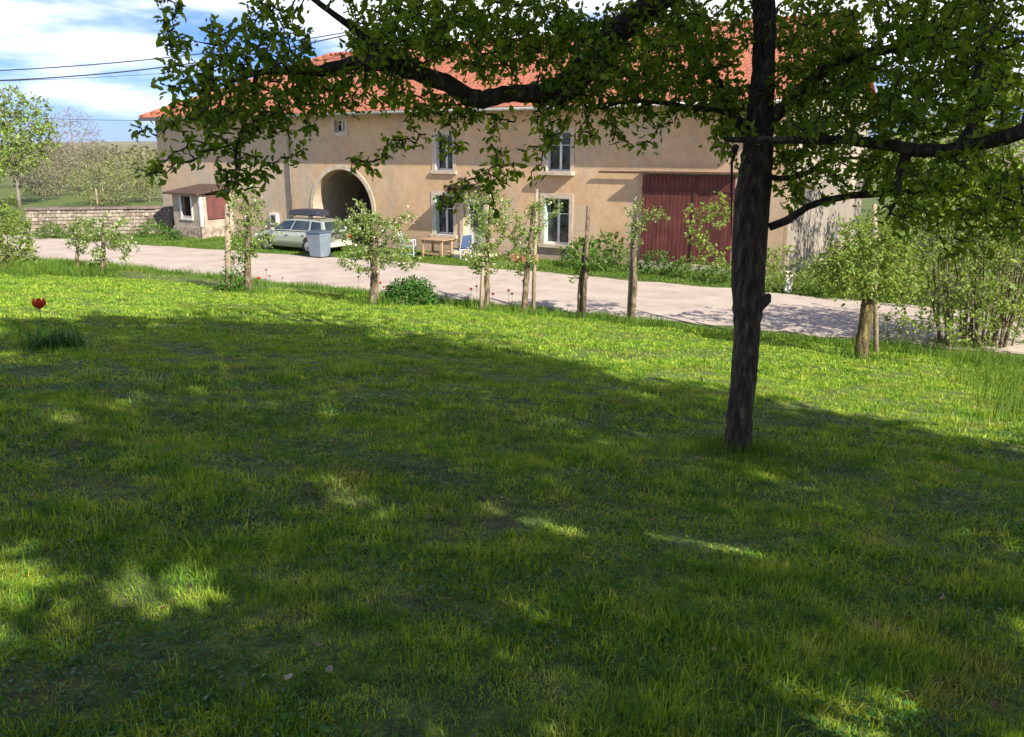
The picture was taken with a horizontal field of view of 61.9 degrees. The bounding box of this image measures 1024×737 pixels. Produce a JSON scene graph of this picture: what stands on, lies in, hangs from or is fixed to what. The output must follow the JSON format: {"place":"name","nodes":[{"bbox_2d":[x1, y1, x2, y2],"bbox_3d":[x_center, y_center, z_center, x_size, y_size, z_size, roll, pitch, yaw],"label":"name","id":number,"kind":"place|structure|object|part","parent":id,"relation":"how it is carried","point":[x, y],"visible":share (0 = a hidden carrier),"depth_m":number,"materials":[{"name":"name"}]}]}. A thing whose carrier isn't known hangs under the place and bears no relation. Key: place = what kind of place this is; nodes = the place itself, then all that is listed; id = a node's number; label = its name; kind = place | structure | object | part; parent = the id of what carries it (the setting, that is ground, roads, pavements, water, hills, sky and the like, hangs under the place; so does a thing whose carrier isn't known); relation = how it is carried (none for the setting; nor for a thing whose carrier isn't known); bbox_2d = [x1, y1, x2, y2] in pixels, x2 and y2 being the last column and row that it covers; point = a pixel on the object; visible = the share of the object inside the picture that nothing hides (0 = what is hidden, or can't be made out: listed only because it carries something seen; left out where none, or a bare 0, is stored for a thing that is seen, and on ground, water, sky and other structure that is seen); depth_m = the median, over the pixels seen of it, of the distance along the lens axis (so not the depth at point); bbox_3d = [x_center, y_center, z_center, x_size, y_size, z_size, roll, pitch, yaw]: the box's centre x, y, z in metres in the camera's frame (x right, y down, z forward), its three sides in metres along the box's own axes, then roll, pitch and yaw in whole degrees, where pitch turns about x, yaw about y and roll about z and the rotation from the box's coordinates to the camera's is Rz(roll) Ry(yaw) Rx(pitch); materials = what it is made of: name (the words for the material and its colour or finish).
{"place":"outdoors","nodes":[
{"label":"outdoors","id":0,"kind":"place"},
{"bbox_2d":[6,141,889,154],"bbox_3d":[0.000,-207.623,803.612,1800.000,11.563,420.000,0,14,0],"label":"hill","id":1,"kind":"structure","parent":0,"point":[149,144],"depth_m":687.46,"materials":[{"name":"green plant"}]},
{"bbox_2d":[0,155,1023,736],"bbox_3d":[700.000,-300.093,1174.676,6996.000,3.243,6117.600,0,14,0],"label":"ground","id":2,"kind":"structure","parent":0,"point":[268,639],"depth_m":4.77,"materials":[{"name":"green plant"}]},
{"bbox_2d":[0,241,11,265],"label":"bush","id":3,"kind":"object","parent":2,"relation":"on","point":[7,255],"visible":0.21,"depth_m":26.27,"materials":[{"name":"green plant"}]},
{"bbox_2d":[0,127,19,182],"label":"tree","id":4,"kind":"object","parent":2,"relation":"on","point":[4,151],"visible":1,"depth_m":59.89,"materials":[{"name":"green plant"}]},
{"bbox_2d":[0,193,43,271],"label":"bush","id":5,"kind":"object","parent":2,"relation":"on","point":[9,225],"visible":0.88,"depth_m":25.69,"materials":[{"name":"green plant"}]},
{"bbox_2d":[0,141,61,187],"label":"tree","id":6,"kind":"object","parent":2,"relation":"on","point":[7,177],"visible":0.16,"depth_m":100.26,"materials":[{"name":"green plant"}]},
{"bbox_2d":[0,81,62,206],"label":"tree","id":7,"kind":"object","parent":2,"relation":"on","point":[10,125],"visible":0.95,"depth_m":66.66,"materials":[{"name":"green plant"}]},
{"bbox_2d":[31,298,45,340],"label":"poppy","id":8,"kind":"object","parent":2,"relation":"on","point":[39,303],"visible":0.9,"depth_m":10.99,"materials":[{"name":"red plant"}]},
{"bbox_2d":[9,155,68,199],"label":"tree","id":9,"kind":"object","parent":2,"relation":"on","point":[39,179],"visible":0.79,"depth_m":75.84,"materials":[{"name":"green plant"}]},
{"bbox_2d":[3,145,78,166],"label":"tree","id":10,"kind":"object","parent":2,"relation":"on","point":[44,154],"visible":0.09,"depth_m":193.63,"materials":[{"name":"green plant"}]},
{"bbox_2d":[32,221,71,239],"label":"verge bush","id":11,"kind":"object","parent":2,"relation":"on","point":[44,229],"visible":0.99,"depth_m":43.73,"materials":[{"name":"green plant"}]},
{"bbox_2d":[18,142,86,195],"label":"tree","id":12,"kind":"object","parent":2,"relation":"on","point":[65,165],"visible":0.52,"depth_m":81.68,"materials":[{"name":"green plant"}]},
{"bbox_2d":[12,322,97,350],"bbox_3d":[-5.950,-0.395,10.852,1.203,0.410,1.113,8,17,29],"label":"leaf clump","id":13,"kind":"object","parent":2,"relation":"on","point":[51,339],"visible":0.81,"depth_m":10.81,"materials":[{"name":"green plant"}]},
{"bbox_2d":[39,137,82,187],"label":"bare tree","id":14,"kind":"object","parent":2,"relation":"on","point":[59,153],"visible":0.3,"depth_m":97.85,"materials":[{"name":"grey plant"}]},
{"bbox_2d":[42,107,105,189],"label":"bare tree","id":15,"kind":"object","parent":2,"relation":"on","point":[72,140],"visible":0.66,"depth_m":93.11,"materials":[{"name":"grey plant"}]},
{"bbox_2d":[64,215,91,270],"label":"young fruit tree","id":16,"kind":"object","parent":2,"relation":"on","point":[76,223],"visible":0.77,"depth_m":27.20,"materials":[{"name":"green plant"}]},
{"bbox_2d":[46,146,111,164],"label":"tree","id":17,"kind":"object","parent":2,"relation":"on","point":[81,152],"visible":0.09,"depth_m":219.65,"materials":[{"name":"green plant"}]},
{"bbox_2d":[95,189,98,206],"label":"fence post","id":18,"kind":"object","parent":2,"relation":"on","point":[96,197],"visible":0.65,"depth_m":54.88,"materials":[{"name":"beige wood"}]},
{"bbox_2d":[62,139,131,190],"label":"tree","id":19,"kind":"object","parent":2,"relation":"on","point":[96,147],"visible":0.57,"depth_m":89.59,"materials":[{"name":"green plant"}]},
{"bbox_2d":[24,206,174,235],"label":"stone wall","id":20,"kind":"structure","parent":2,"relation":"on","point":[138,215],"depth_m":45.63,"materials":[{"name":"stone"}]},
{"bbox_2d":[62,160,139,205],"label":"tree","id":21,"kind":"object","parent":2,"relation":"on","point":[87,174],"visible":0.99,"depth_m":67.60,"materials":[{"name":"green plant"}]},
{"bbox_2d":[62,211,142,271],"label":"young fruit tree","id":22,"kind":"object","parent":2,"relation":"on","point":[112,244],"visible":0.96,"depth_m":27.21,"materials":[{"name":"green plant"}]},
{"bbox_2d":[82,226,124,241],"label":"verge bush","id":23,"kind":"object","parent":2,"relation":"on","point":[105,234],"visible":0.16,"depth_m":43.08,"materials":[{"name":"green plant"}]},
{"bbox_2d":[73,143,157,167],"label":"tree","id":24,"kind":"object","parent":2,"relation":"on","point":[126,153],"visible":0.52,"depth_m":189.08,"materials":[{"name":"green plant"}]},
{"bbox_2d":[81,153,157,202],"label":"tree","id":25,"kind":"object","parent":2,"relation":"on","point":[122,169],"visible":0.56,"depth_m":71.29,"materials":[{"name":"green plant"}]},
{"bbox_2d":[107,151,162,201],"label":"tree","id":26,"kind":"object","parent":2,"relation":"on","point":[148,164],"visible":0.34,"depth_m":73.58,"materials":[{"name":"green plant"}]},
{"bbox_2d":[112,144,158,167],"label":"tree","id":27,"kind":"object","parent":2,"relation":"on","point":[149,150],"visible":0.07,"depth_m":203.55,"materials":[{"name":"green plant"}]},
{"bbox_2d":[134,217,169,236],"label":"verge bush","id":28,"kind":"object","parent":2,"relation":"on","point":[156,227],"visible":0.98,"depth_m":44.72,"materials":[{"name":"green plant"}]},
{"bbox_2d":[163,228,183,240],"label":"verge bush","id":29,"kind":"object","parent":2,"relation":"on","point":[173,232],"visible":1,"depth_m":43.17,"materials":[{"name":"green plant"}]},
{"bbox_2d":[162,184,234,238],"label":"shed","id":30,"kind":"structure","parent":2,"relation":"on","point":[195,208],"depth_m":44.34,"materials":[{"name":"paint"}]},
{"bbox_2d":[179,195,193,219],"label":"window frame","id":31,"kind":"structure","parent":30,"relation":"in","point":[180,201],"depth_m":44.26,"materials":[{"name":"white paint"}]},
{"bbox_2d":[206,195,227,218],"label":"door","id":32,"kind":"structure","parent":30,"relation":"in","point":[215,206],"depth_m":44.34,"materials":[{"name":"red wood"}]},
{"bbox_2d":[225,204,230,291],"bbox_3d":[-7.904,-3.301,23.746,0.178,2.492,0.761,0,14,0],"label":"wooden stake","id":33,"kind":"object","parent":2,"relation":"on","point":[227,245],"visible":0.71,"depth_m":23.68,"materials":[{"name":"beige wood"}]},
{"bbox_2d":[217,266,248,290],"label":"bush","id":34,"kind":"object","parent":2,"relation":"on","point":[233,283],"visible":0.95,"depth_m":23.62,"materials":[{"name":"green plant"}]},
{"bbox_2d":[222,183,281,291],"bbox_3d":[-7.351,-3.643,23.902,1.752,3.110,1.404,10,17,33],"label":"young fruit tree","id":35,"kind":"object","parent":2,"relation":"on","point":[247,250],"visible":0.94,"depth_m":23.78,"materials":[{"name":"green plant"}]},
{"bbox_2d":[255,208,351,253],"bbox_3d":[-9.554,-6.308,38.749,4.690,1.905,2.040,9,17,32],"label":"parked car","id":36,"kind":"object","parent":2,"relation":"on","point":[293,231],"visible":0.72,"depth_m":37.87,"materials":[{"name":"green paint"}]},
{"bbox_3d":[-10.227,-6.454,38.267,1.311,0.419,0.174,9,17,32],"label":"side window","id":37,"kind":"part","parent":36,"relation":"part of","materials":[{"name":"blue glass"}]},
{"bbox_3d":[-9.339,-6.325,37.696,1.055,0.403,0.155,9,17,32],"label":"side window","id":38,"kind":"part","parent":36,"relation":"part of","materials":[{"name":"blue glass"}]},
{"bbox_3d":[-8.538,-6.204,37.233,0.616,0.377,0.159,7,16,26],"label":"side window","id":39,"kind":"part","parent":36,"relation":"part of","materials":[{"name":"blue glass"}]},
{"bbox_3d":[-7.822,-6.288,37.600,0.207,0.378,1.296,9,17,32],"label":"rear window","id":40,"kind":"part","parent":36,"relation":"part of","materials":[{"name":"grey glass"}]},
{"bbox_2d":[305,230,332,256],"bbox_3d":[-8.143,-5.266,36.143,0.802,1.140,0.891,7,16,26],"label":"wheelie bin","id":41,"kind":"object","parent":2,"relation":"on","point":[319,243],"visible":0.98,"depth_m":35.87,"materials":[{"name":"grey plastic"}]},
{"bbox_2d":[331,198,426,303],"bbox_3d":[-3.517,-3.052,22.674,2.346,2.822,2.425,-4,15,-15],"label":"young fruit tree","id":42,"kind":"object","parent":2,"relation":"on","point":[372,254],"visible":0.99,"depth_m":22.67,"materials":[{"name":"green plant"}]},
{"bbox_2d":[377,225,380,297],"bbox_3d":[-3.610,-2.753,22.978,0.109,2.188,0.638,3,15,10],"label":"wooden stake","id":43,"kind":"object","parent":2,"relation":"on","point":[378,241],"visible":0.48,"depth_m":22.93,"materials":[{"name":"beige wood"}]},
{"bbox_2d":[397,231,415,256],"bbox_3d":[-4.519,-5.367,36.729,0.695,1.048,0.584,1,15,4],"label":"garden chair","id":44,"kind":"object","parent":2,"relation":"on","point":[413,245],"visible":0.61,"depth_m":36.55,"materials":[{"name":"white plastic"}]},
{"bbox_2d":[381,274,439,305],"bbox_3d":[-2.817,-2.144,23.518,1.697,0.973,1.702,0,14,0],"label":"peony bush","id":45,"kind":"object","parent":2,"relation":"on","point":[413,292],"visible":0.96,"depth_m":23.17,"materials":[{"name":"green plant"}]},
{"bbox_2d":[419,237,454,257],"bbox_3d":[-3.200,-5.156,36.468,1.240,0.765,0.840,9,17,32],"label":"garden table","id":46,"kind":"object","parent":2,"relation":"on","point":[441,240],"visible":0.98,"depth_m":36.40,"materials":[{"name":"orange wood"}]},
{"bbox_2d":[452,234,472,258],"bbox_3d":[-2.055,-5.090,35.656,0.584,1.048,0.695,-12,19,-38],"label":"garden chair","id":47,"kind":"object","parent":2,"relation":"on","point":[464,243],"visible":0.75,"depth_m":35.42,"materials":[{"name":"blue fabric"}]},
{"bbox_2d":[479,262,484,310],"bbox_3d":[-0.816,-2.177,23.198,0.108,1.399,0.435,3,15,13],"label":"wooden stake","id":48,"kind":"object","parent":2,"relation":"on","point":[481,288],"visible":0.79,"depth_m":23.15,"materials":[{"name":"beige wood"}]},
{"bbox_2d":[461,183,519,308],"bbox_3d":[-0.564,-3.404,23.688,1.688,3.548,1.687,0,14,0],"label":"young fruit tree","id":49,"kind":"object","parent":2,"relation":"on","point":[481,228],"visible":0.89,"depth_m":23.46,"materials":[{"name":"green plant"}]},
{"bbox_2d":[138,13,879,276],"bbox_3d":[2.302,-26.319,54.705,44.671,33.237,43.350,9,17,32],"label":"farmhouse","id":50,"kind":"object","parent":2,"relation":"on","point":[606,181],"visible":0.37,"depth_m":35.60,"materials":[{"name":"beige paint"}]},
{"bbox_2d":[331,116,347,135],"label":"window","id":51,"kind":"structure","parent":50,"relation":"in","point":[342,127],"depth_m":40.20,"materials":[{"name":"stone"}]},
{"bbox_2d":[358,183,372,236],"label":"arched door","id":52,"kind":"structure","parent":50,"relation":"in","point":[363,196],"depth_m":44.34,"materials":[{"name":"brown wood"}]},
{"bbox_2d":[430,130,456,173],"bbox_3d":[-2.924,-9.450,37.230,1.380,1.860,0.362,9,17,32],"label":"window","id":53,"kind":"structure","parent":50,"relation":"in","point":[438,166],"depth_m":37.37,"materials":[{"name":"stone"}]},
{"bbox_2d":[430,191,457,238],"bbox_3d":[-2.972,-6.850,37.919,1.440,2.040,0.382,9,17,32],"label":"window","id":54,"kind":"structure","parent":50,"relation":"in","point":[445,225],"depth_m":38.08,"materials":[{"name":"stone"}]},
{"bbox_2d":[466,198,483,251],"bbox_3d":[-1.534,-6.273,37.243,1.100,2.300,0.060,9,17,32],"label":"entrance door","id":55,"kind":"structure","parent":50,"relation":"in","point":[468,228],"depth_m":37.30,"materials":[{"name":"white paint"}]},
{"bbox_2d":[538,193,572,248],"bbox_3d":[1.853,-6.048,34.910,1.600,2.190,0.382,9,17,32],"label":"window","id":56,"kind":"structure","parent":50,"relation":"in","point":[558,231],"depth_m":35.03,"materials":[{"name":"stone"}]},
{"bbox_2d":[539,127,574,175],"bbox_3d":[1.858,-8.696,34.126,1.520,1.870,0.542,9,17,32],"label":"window","id":57,"kind":"structure","parent":50,"relation":"in","point":[561,162],"depth_m":34.27,"materials":[{"name":"stone"}]},
{"bbox_2d":[640,175,735,265],"bbox_3d":[6.458,-5.531,31.745,3.600,3.190,0.090,9,17,32],"label":"barn door","id":58,"kind":"structure","parent":50,"relation":"in","point":[674,194],"depth_m":31.78,"materials":[{"name":"paint"}]},
{"bbox_2d":[0,233,1023,485],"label":"verge grass","id":59,"kind":"structure","parent":2,"relation":"on","point":[976,357],"depth_m":22.91,"materials":[{"name":"green plant"}]},
{"bbox_2d":[0,362,1023,736],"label":"clover","id":60,"kind":"object","parent":2,"relation":"on","point":[332,700],"visible":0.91,"depth_m":4.50,"materials":[{"name":"green plant"}]},
{"bbox_2d":[13,347,1021,736],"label":"dead leaves","id":61,"kind":"object","parent":2,"relation":"on","point":[329,669],"visible":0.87,"depth_m":5.39,"materials":[{"name":"brown plant"}]},
{"bbox_2d":[511,245,537,261],"bbox_3d":[0.520,-4.708,34.848,1.106,0.705,0.452,9,17,32],"label":"planter","id":62,"kind":"object","parent":2,"relation":"on","point":[513,258],"visible":0.28,"depth_m":34.86,"materials":[{"name":"ceramic"}]},
{"bbox_2d":[501,196,563,312],"bbox_3d":[0.559,-3.090,23.292,1.712,3.185,1.308,0,14,0],"label":"young fruit tree","id":63,"kind":"object","parent":2,"relation":"on","point":[529,262],"visible":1,"depth_m":23.10,"materials":[{"name":"green plant"}]},
{"bbox_2d":[531,189,537,309],"bbox_3d":[0.627,-3.154,23.358,0.111,3.416,0.954,2,15,6],"label":"wooden stake","id":64,"kind":"object","parent":2,"relation":"on","point":[533,303],"visible":0.74,"depth_m":23.31,"materials":[{"name":"beige wood"}]},
{"bbox_2d":[128,0,1023,452],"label":"apple tree","id":65,"kind":"object","parent":2,"relation":"on","point":[602,58],"visible":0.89,"depth_m":6.86,"materials":[{"name":"green plant"}]},
{"bbox_2d":[557,237,601,267],"bbox_3d":[2.666,-4.491,33.273,1.590,1.252,1.613,-4,15,-16],"label":"leafy plant","id":66,"kind":"object","parent":2,"relation":"on","point":[566,259],"visible":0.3,"depth_m":33.18,"materials":[{"name":"green plant"}]},
{"bbox_2d":[581,206,590,317],"bbox_3d":[1.951,-2.748,22.578,0.128,3.014,0.872,3,15,11],"label":"wooden stake","id":67,"kind":"object","parent":2,"relation":"on","point":[585,270],"visible":0.76,"depth_m":22.53,"materials":[{"name":"brown wood"}]},
{"bbox_2d":[557,227,627,316],"bbox_3d":[2.140,-2.558,22.847,1.641,2.446,1.520,8,16,27],"label":"young fruit tree","id":68,"kind":"object","parent":2,"relation":"on","point":[577,264],"visible":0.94,"depth_m":22.65,"materials":[{"name":"green plant"}]},
{"bbox_2d":[600,242,640,272],"bbox_3d":[4.026,-4.194,32.130,1.678,1.132,1.615,-13,19,-40],"label":"leafy plant","id":69,"kind":"object","parent":2,"relation":"on","point":[620,267],"visible":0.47,"depth_m":31.97,"materials":[{"name":"green plant"}]},
{"bbox_2d":[627,225,633,319],"bbox_3d":[3.078,-2.407,22.179,0.087,2.592,0.728,3,15,11],"label":"wooden stake","id":70,"kind":"object","parent":2,"relation":"on","point":[629,290],"visible":0.69,"depth_m":22.14,"materials":[{"name":"brown wood"}]},
{"bbox_2d":[623,196,670,319],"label":"young fruit tree","id":71,"kind":"object","parent":2,"relation":"on","point":[635,238],"visible":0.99,"depth_m":21.99,"materials":[{"name":"green plant"}]},
{"bbox_2d":[637,249,674,274],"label":"leafy plant","id":72,"kind":"object","parent":2,"relation":"on","point":[662,260],"visible":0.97,"depth_m":31.31,"materials":[{"name":"green plant"}]},
{"bbox_2d":[666,251,712,279],"bbox_3d":[6.340,-3.666,30.463,1.624,1.078,1.722,0,14,0],"label":"leafy plant","id":73,"kind":"object","parent":2,"relation":"on","point":[679,263],"visible":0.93,"depth_m":30.34,"materials":[{"name":"green plant"}]},
{"bbox_2d":[701,257,730,284],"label":"leafy plant","id":74,"kind":"object","parent":2,"relation":"on","point":[727,275],"visible":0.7,"depth_m":29.17,"materials":[{"name":"green plant"}]},
{"bbox_2d":[680,191,802,279],"bbox_3d":[5.749,-2.677,21.523,3.095,3.486,1.646,0,14,0],"label":"young fruit tree","id":75,"kind":"object","parent":2,"relation":"on","point":[711,215],"visible":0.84,"depth_m":21.33,"materials":[{"name":"green plant"}]},
{"bbox_2d":[765,264,794,293],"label":"verge bush","id":76,"kind":"object","parent":2,"relation":"on","point":[770,284],"visible":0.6,"depth_m":27.32,"materials":[{"name":"green plant"}]},
{"bbox_2d":[783,271,792,292],"bbox_3d":[8.900,-2.792,27.474,0.300,0.680,0.200,0,14,0],"label":"marker post","id":77,"kind":"object","parent":2,"relation":"on","point":[786,289],"visible":0.62,"depth_m":27.43,"materials":[{"name":"white paint"}]},
{"bbox_2d":[792,252,838,294],"bbox_3d":[9.711,-2.993,27.016,1.604,1.380,1.535,0,14,0],"label":"verge bush","id":78,"kind":"object","parent":2,"relation":"on","point":[802,275],"visible":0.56,"depth_m":26.95,"materials":[{"name":"green plant"}]},
{"bbox_2d":[819,266,872,300],"bbox_3d":[10.363,-2.647,26.332,1.835,1.126,1.779,0,14,0],"label":"verge bush","id":79,"kind":"object","parent":2,"relation":"on","point":[842,288],"visible":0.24,"depth_m":26.16,"materials":[{"name":"green plant"}]},
{"bbox_2d":[715,0,1023,266],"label":"apple tree","id":80,"kind":"object","parent":2,"relation":"on","point":[966,145],"visible":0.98,"depth_m":6.30,"materials":[{"name":"green plant"}]},
{"bbox_2d":[810,205,930,358],"bbox_3d":[7.164,-1.695,17.183,2.542,3.081,1.867,0,14,0],"label":"young fruit tree","id":81,"kind":"object","parent":2,"relation":"on","point":[892,283],"visible":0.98,"depth_m":16.93,"materials":[{"name":"green plant"}]},
{"bbox_2d":[872,204,878,352],"bbox_3d":[7.918,-1.913,18.598,0.119,3.251,0.914,-1,14,-3],"label":"wooden stake","id":82,"kind":"object","parent":2,"relation":"on","point":[875,325],"visible":0.41,"depth_m":18.56,"materials":[{"name":"beige wood"}]},
{"bbox_2d":[879,315,916,345],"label":"bush","id":83,"kind":"object","parent":2,"relation":"on","point":[899,332],"visible":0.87,"depth_m":19.78,"materials":[{"name":"green plant"}]},
{"bbox_2d":[878,253,942,306],"bbox_3d":[11.889,-2.684,25.424,2.105,1.650,2.266,0,14,0],"label":"verge bush","id":84,"kind":"object","parent":2,"relation":"on","point":[899,301],"visible":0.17,"depth_m":25.16,"materials":[{"name":"green plant"}]},
{"bbox_2d":[864,157,964,265],"bbox_3d":[16.271,-6.234,33.291,4.335,4.852,3.946,0,14,0],"label":"tree","id":85,"kind":"object","parent":2,"relation":"on","point":[888,198],"visible":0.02,"depth_m":33.40,"materials":[{"name":"green plant"}]},
{"bbox_2d":[868,97,961,169],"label":"tree","id":86,"kind":"object","parent":2,"relation":"on","point":[943,139],"visible":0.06,"depth_m":58.48,"materials":[{"name":"green plant"}]},
{"bbox_2d":[857,165,1023,348],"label":"hazel clump","id":87,"kind":"object","parent":2,"relation":"on","point":[978,320],"visible":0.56,"depth_m":19.43,"materials":[{"name":"green plant"}]},
{"bbox_2d":[894,71,1023,244],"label":"tree","id":88,"kind":"object","parent":2,"relation":"on","point":[918,131],"depth_m":37.71,"materials":[{"name":"green plant"}]},
{"bbox_2d":[897,121,1023,285],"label":"tree","id":89,"kind":"object","parent":2,"relation":"on","point":[951,165],"visible":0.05,"depth_m":28.26,"materials":[{"name":"green plant"}]},
{"bbox_2d":[936,23,1023,289],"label":"tree","id":90,"kind":"object","parent":2,"relation":"on","point":[987,124],"visible":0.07,"depth_m":27.21,"materials":[{"name":"green plant"}]},
{"bbox_2d":[944,140,1023,304],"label":"tree","id":91,"kind":"object","parent":2,"relation":"on","point":[1018,146],"visible":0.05,"depth_m":24.06,"materials":[{"name":"green plant"}]},
{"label":"utility pole","id":92,"kind":"object","parent":2,"relation":"on","visible":0},
{"bbox_2d":[0,116,132,120],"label":"power cable","id":93,"kind":"object","parent":92,"relation":"attached to","point":[71,119],"visible":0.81,"depth_m":46.85,"materials":[{"name":"grey plastic"}]},
{"bbox_2d":[0,32,344,70],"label":"power cable","id":94,"kind":"object","parent":92,"relation":"attached to","point":[145,59],"visible":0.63,"depth_m":45.33,"materials":[{"name":"grey plastic"}]},
{"bbox_2d":[0,33,350,80],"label":"power cable","id":95,"kind":"object","parent":92,"relation":"attached to","point":[140,69],"visible":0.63,"depth_m":45.39,"materials":[{"name":"grey plastic"}]},
{"bbox_2d":[13,57,345,80],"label":"power cable","id":96,"kind":"object","parent":92,"relation":"attached to","point":[126,75],"visible":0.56,"depth_m":45.39,"materials":[{"name":"grey plastic"}]},
{"bbox_2d":[0,0,1023,144],"label":"sky","id":97,"kind":"structure","parent":0,"point":[33,33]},
{"bbox_2d":[3,234,1023,353],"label":"road","id":98,"kind":"structure","parent":0,"point":[820,317],"depth_m":27.55,"materials":[{"name":"grey asphalt"}]}
]}

